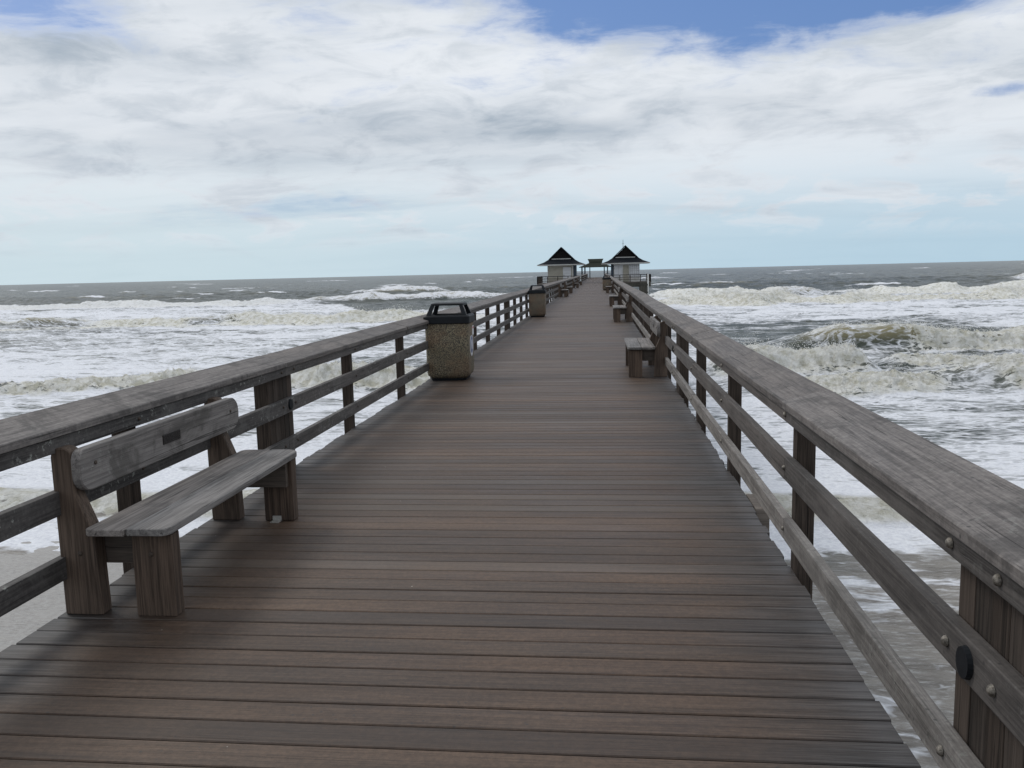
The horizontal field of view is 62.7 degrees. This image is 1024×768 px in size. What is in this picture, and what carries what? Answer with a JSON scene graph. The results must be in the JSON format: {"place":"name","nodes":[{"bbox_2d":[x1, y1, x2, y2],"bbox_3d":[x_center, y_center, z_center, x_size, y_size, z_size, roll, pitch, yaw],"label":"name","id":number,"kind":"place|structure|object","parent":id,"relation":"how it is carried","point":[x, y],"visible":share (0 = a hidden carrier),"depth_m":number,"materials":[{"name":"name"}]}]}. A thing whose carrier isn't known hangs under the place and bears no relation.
{"place":"outdoors","nodes":[
{"label":"outdoors","id":0,"kind":"place"},
{"bbox_2d":[0,537,180,651],"bbox_3d":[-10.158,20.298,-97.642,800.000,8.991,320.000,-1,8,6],"label":"beach ground","id":1,"kind":"structure","parent":0,"point":[22,621],"depth_m":14.79,"materials":[{"name":"beige sand"}]},
{"bbox_2d":[0,278,920,767],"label":"pier deck","id":2,"kind":"structure","parent":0,"point":[538,542],"depth_m":3.92,"materials":[{"name":"brown wood"}]},
{"bbox_2d":[51,397,297,615],"bbox_3d":[-1.806,0.600,4.828,0.593,0.826,1.816,-1,8,6],"label":"bench","id":3,"kind":"object","parent":2,"relation":"on","point":[143,536],"visible":1,"depth_m":4.14,"materials":[{"name":"grey wood"}]},
{"bbox_2d":[0,276,579,616],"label":"railing","id":4,"kind":"object","parent":2,"relation":"attached to","point":[32,436],"visible":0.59,"depth_m":5.65,"materials":[{"name":"grey wood"}]},
{"bbox_2d":[423,302,474,380],"bbox_3d":[-0.949,-0.666,12.914,0.704,1.165,0.704,-1,8,5],"label":"litter bin","id":5,"kind":"object","parent":2,"relation":"on","point":[450,349],"visible":0.96,"depth_m":12.61,"materials":[{"name":"pebbled concrete"},{"name":"black plastic"}]},
{"bbox_2d":[528,285,546,316],"bbox_3d":[0.911,-2.975,30.090,0.634,1.130,0.634,-1,8,6],"label":"litter bin","id":6,"kind":"object","parent":2,"relation":"on","point":[537,303],"visible":1,"depth_m":29.81,"materials":[{"name":"beige stone"}]},
{"bbox_2d":[537,247,585,282],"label":"hut","id":7,"kind":"object","parent":2,"relation":"on","point":[560,261],"visible":0.79,"depth_m":112.17,"materials":[{"name":"black"}]},
{"bbox_2d":[563,267,570,277],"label":"door","id":8,"kind":"structure","parent":7,"relation":"in","point":[566,270],"depth_m":112.13,"materials":[{"name":"metal"}]},
{"bbox_2d":[558,283,568,296],"bbox_3d":[3.257,-5.943,53.155,0.593,0.826,1.816,-1,8,6],"label":"bench","id":9,"kind":"object","parent":2,"relation":"on","point":[561,291],"visible":0.98,"depth_m":52.38,"materials":[{"name":"brown wood"}]},
{"bbox_2d":[564,282,572,292],"bbox_3d":[4.134,-7.077,61.533,0.593,0.826,1.816,-1,8,6],"label":"bench","id":10,"kind":"object","parent":2,"relation":"on","point":[569,288],"visible":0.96,"depth_m":60.73,"materials":[{"name":"brown wood"}]},
{"bbox_2d":[572,279,578,287],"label":"bench","id":11,"kind":"object","parent":2,"relation":"on","point":[574,284],"visible":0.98,"depth_m":78.98,"materials":[{"name":"brown wood"}]},
{"bbox_2d":[580,274,587,280],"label":"railing","id":12,"kind":"object","parent":2,"relation":"attached to","point":[584,277],"visible":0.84,"depth_m":141.81,"materials":[{"name":"brown wood"}]},
{"bbox_2d":[579,259,610,277],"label":"pavilion","id":13,"kind":"structure","parent":2,"relation":"on","point":[594,262],"depth_m":183.33,"materials":[{"name":"green"}]},
{"bbox_2d":[602,276,610,289],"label":"litter bin","id":14,"kind":"object","parent":2,"relation":"on","point":[606,281],"visible":0.86,"depth_m":67.27,"materials":[{"name":"beige plastic"}]},
{"bbox_2d":[606,281,613,292],"bbox_3d":[6.961,-6.902,59.694,0.593,0.826,1.816,-1,8,6],"label":"bench","id":15,"kind":"object","parent":2,"relation":"on","point":[608,288],"visible":0.98,"depth_m":58.93,"materials":[{"name":"brown wood"}]},
{"bbox_2d":[609,287,622,305],"bbox_3d":[4.700,-3.979,38.108,0.593,0.826,1.816,-1,8,6],"label":"bench","id":16,"kind":"object","parent":2,"relation":"on","point":[618,298],"visible":0.98,"depth_m":37.33,"materials":[{"name":"brown wood"}]},
{"bbox_2d":[612,294,632,321],"bbox_3d":[3.502,-2.431,26.675,0.593,0.826,1.816,-1,8,6],"label":"bench","id":17,"kind":"object","parent":2,"relation":"on","point":[626,310],"visible":0.98,"depth_m":25.90,"materials":[{"name":"brown wood"}]},
{"bbox_2d":[601,243,649,281],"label":"hut","id":18,"kind":"object","parent":2,"relation":"on","point":[625,259],"visible":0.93,"depth_m":111.30,"materials":[{"name":"black"}]},
{"bbox_2d":[623,265,628,281],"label":"door","id":19,"kind":"structure","parent":18,"relation":"in","point":[625,267],"depth_m":111.34,"materials":[{"name":"grey wood"}]},
{"bbox_2d":[629,264,639,277],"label":"lattice window","id":20,"kind":"structure","parent":18,"relation":"in","point":[635,268],"depth_m":111.18,"materials":[{"name":"white wood"}]},
{"bbox_2d":[624,316,667,376],"bbox_3d":[2.103,-0.623,13.319,0.593,0.826,1.816,-1,8,6],"label":"bench","id":21,"kind":"object","parent":2,"relation":"on","point":[653,350],"visible":0.96,"depth_m":12.56,"materials":[{"name":"grey wood"}]},
{"bbox_2d":[746,494,769,530],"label":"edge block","id":22,"kind":"structure","parent":2,"relation":"attached to","point":[763,517],"depth_m":5.59,"materials":[{"name":"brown wood"}]},
{"bbox_2d":[607,275,1023,767],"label":"railing","id":23,"kind":"object","parent":2,"relation":"attached to","point":[967,515],"visible":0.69,"depth_m":2.79,"materials":[{"name":"grey wood"}]},
{"bbox_2d":[0,260,1023,767],"bbox_3d":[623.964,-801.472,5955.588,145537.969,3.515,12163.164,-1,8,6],"label":"sea","id":24,"kind":"structure","parent":0,"point":[968,408],"depth_m":55.00,"materials":[{"name":"liquid"}]},
{"bbox_2d":[1,277,1023,387],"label":"sea spray","id":25,"kind":"object","parent":24,"relation":"on","point":[835,344],"visible":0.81,"depth_m":54.76,"materials":[{"name":"liquid"}]},
{"bbox_2d":[626,282,650,286],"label":"platform pile frame","id":26,"kind":"object","parent":24,"relation":"in","point":[635,284],"visible":0.06,"depth_m":110.22,"materials":[{"name":"brown wood"}]},
{"bbox_2d":[647,274,648,294],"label":"standpipe","id":27,"kind":"object","parent":26,"relation":"attached to","point":[648,284],"visible":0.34,"depth_m":109.72,"materials":[{"name":"white paint"}]},
{"bbox_2d":[638,282,647,293],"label":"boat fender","id":28,"kind":"object","parent":24,"relation":"in","point":[642,286],"visible":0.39,"depth_m":108.77,"materials":[{"name":"wood"}]},
{"bbox_2d":[0,0,1023,284],"label":"sky","id":29,"kind":"structure","parent":0,"point":[141,140],"materials":[{"name":"white"}]},
{"bbox_2d":[537,276,567,283],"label":"railing","id":30,"kind":"object","parent":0,"point":[539,279],"visible":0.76,"depth_m":111.32,"materials":[{"name":"wood"}]},
{"bbox_2d":[610,274,650,281],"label":"railing","id":31,"kind":"object","parent":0,"point":[619,277],"visible":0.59,"depth_m":110.12,"materials":[{"name":"wood"}]}
]}

